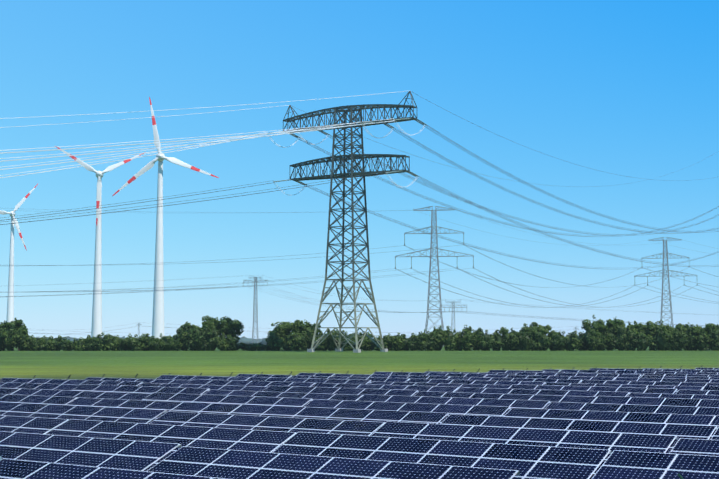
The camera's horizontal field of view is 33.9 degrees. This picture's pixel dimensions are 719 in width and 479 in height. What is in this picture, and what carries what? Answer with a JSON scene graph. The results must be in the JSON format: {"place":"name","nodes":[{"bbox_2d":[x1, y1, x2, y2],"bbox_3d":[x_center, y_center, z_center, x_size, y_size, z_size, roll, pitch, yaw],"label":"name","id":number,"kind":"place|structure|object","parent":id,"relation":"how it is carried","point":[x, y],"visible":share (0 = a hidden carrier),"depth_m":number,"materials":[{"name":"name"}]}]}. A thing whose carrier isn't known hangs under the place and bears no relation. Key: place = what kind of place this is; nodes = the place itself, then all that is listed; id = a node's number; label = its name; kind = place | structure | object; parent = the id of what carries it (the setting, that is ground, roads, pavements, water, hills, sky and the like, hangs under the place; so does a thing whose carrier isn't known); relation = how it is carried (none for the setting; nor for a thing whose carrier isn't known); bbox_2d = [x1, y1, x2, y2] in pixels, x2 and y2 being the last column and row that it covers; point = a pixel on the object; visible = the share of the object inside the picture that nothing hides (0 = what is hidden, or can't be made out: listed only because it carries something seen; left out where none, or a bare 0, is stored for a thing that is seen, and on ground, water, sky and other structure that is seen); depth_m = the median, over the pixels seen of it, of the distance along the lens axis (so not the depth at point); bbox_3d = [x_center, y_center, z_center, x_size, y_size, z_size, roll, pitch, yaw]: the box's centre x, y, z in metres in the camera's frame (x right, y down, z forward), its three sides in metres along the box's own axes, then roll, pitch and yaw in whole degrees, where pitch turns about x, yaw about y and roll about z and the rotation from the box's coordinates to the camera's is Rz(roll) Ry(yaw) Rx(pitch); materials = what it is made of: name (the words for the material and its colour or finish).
{"place":"outdoors","nodes":[
{"label":"outdoors","id":0,"kind":"place"},
{"bbox_2d":[0,346,718,379],"bbox_3d":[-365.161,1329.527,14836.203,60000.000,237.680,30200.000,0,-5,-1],"label":"ground","id":1,"kind":"structure","parent":0,"point":[60,364],"depth_m":197.36,"materials":[{"name":"green plant"}]},
{"bbox_2d":[0,184,37,321],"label":"wind turbine","id":2,"kind":"object","parent":1,"relation":"on","point":[10,309],"visible":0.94,"depth_m":1145.53,"materials":[{"name":"white metal"}]},
{"bbox_2d":[55,146,144,337],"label":"wind turbine","id":3,"kind":"object","parent":1,"relation":"on","point":[96,328],"visible":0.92,"depth_m":869.03,"materials":[{"name":"white metal"}]},
{"bbox_2d":[113,97,218,338],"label":"wind turbine","id":4,"kind":"object","parent":1,"relation":"on","point":[158,316],"visible":1,"depth_m":750.78,"materials":[{"name":"white metal"}]},
{"bbox_2d":[43,336,443,345],"bbox_3d":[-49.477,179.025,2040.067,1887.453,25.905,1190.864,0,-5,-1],"label":"woodline","id":5,"kind":"object","parent":1,"relation":"on","point":[245,340],"depth_m":1494.04,"materials":[{"name":"green plant"}]},
{"bbox_2d":[244,277,267,343],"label":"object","id":6,"kind":"object","parent":1,"relation":"on","point":[254,316],"visible":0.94,"depth_m":597.80,"materials":[{"name":"metal"}]},
{"bbox_2d":[268,91,426,352],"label":"strain pylon","id":7,"kind":"object","parent":1,"relation":"on","point":[351,110],"visible":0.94,"depth_m":250.37,"materials":[{"name":"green metal"}]},
{"bbox_2d":[0,91,404,177],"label":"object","id":8,"kind":"object","parent":7,"relation":"attached to","point":[265,133],"visible":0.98,"depth_m":232.06,"materials":[{"name":"silver metal"}]},
{"bbox_2d":[0,368,717,478],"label":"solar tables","id":9,"kind":"object","parent":1,"relation":"on","point":[516,473],"depth_m":46.82,"materials":[{"name":"silver metal"}]},
{"bbox_2d":[0,367,718,478],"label":"solar panels","id":10,"kind":"object","parent":1,"relation":"on","point":[531,392],"visible":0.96,"depth_m":49.07,"materials":[{"name":"blue glass"}]},
{"bbox_2d":[0,315,718,350],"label":"hedge trees","id":11,"kind":"object","parent":1,"relation":"on","point":[211,334],"visible":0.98,"depth_m":270.06,"materials":[{"name":"green plant"}]},
{"bbox_2d":[27,365,703,379],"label":"solar panels","id":12,"kind":"object","parent":1,"relation":"on","point":[320,371],"visible":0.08,"depth_m":112.77,"materials":[{"name":"grey"}]},
{"bbox_2d":[395,206,473,333],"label":"pylon donau","id":13,"kind":"object","parent":1,"relation":"on","point":[437,262],"visible":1,"depth_m":421.43,"materials":[{"name":"metal"}]},
{"bbox_2d":[439,299,466,330],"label":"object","id":14,"kind":"object","parent":1,"relation":"on","point":[453,308],"visible":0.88,"depth_m":529.47,"materials":[{"name":"metal"}]},
{"bbox_2d":[634,237,697,327],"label":"pylon donau","id":15,"kind":"object","parent":1,"relation":"on","point":[663,275],"visible":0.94,"depth_m":587.31,"materials":[{"name":"metal"}]},
{"bbox_2d":[0,94,718,336],"bbox_3d":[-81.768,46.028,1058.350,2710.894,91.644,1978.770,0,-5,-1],"label":"conductors","id":16,"kind":"object","parent":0,"point":[531,228],"depth_m":368.65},
{"bbox_2d":[0,0,718,338],"label":"sky","id":17,"kind":"structure","parent":0,"point":[630,88],"materials":[{"name":"blue"}]}
]}

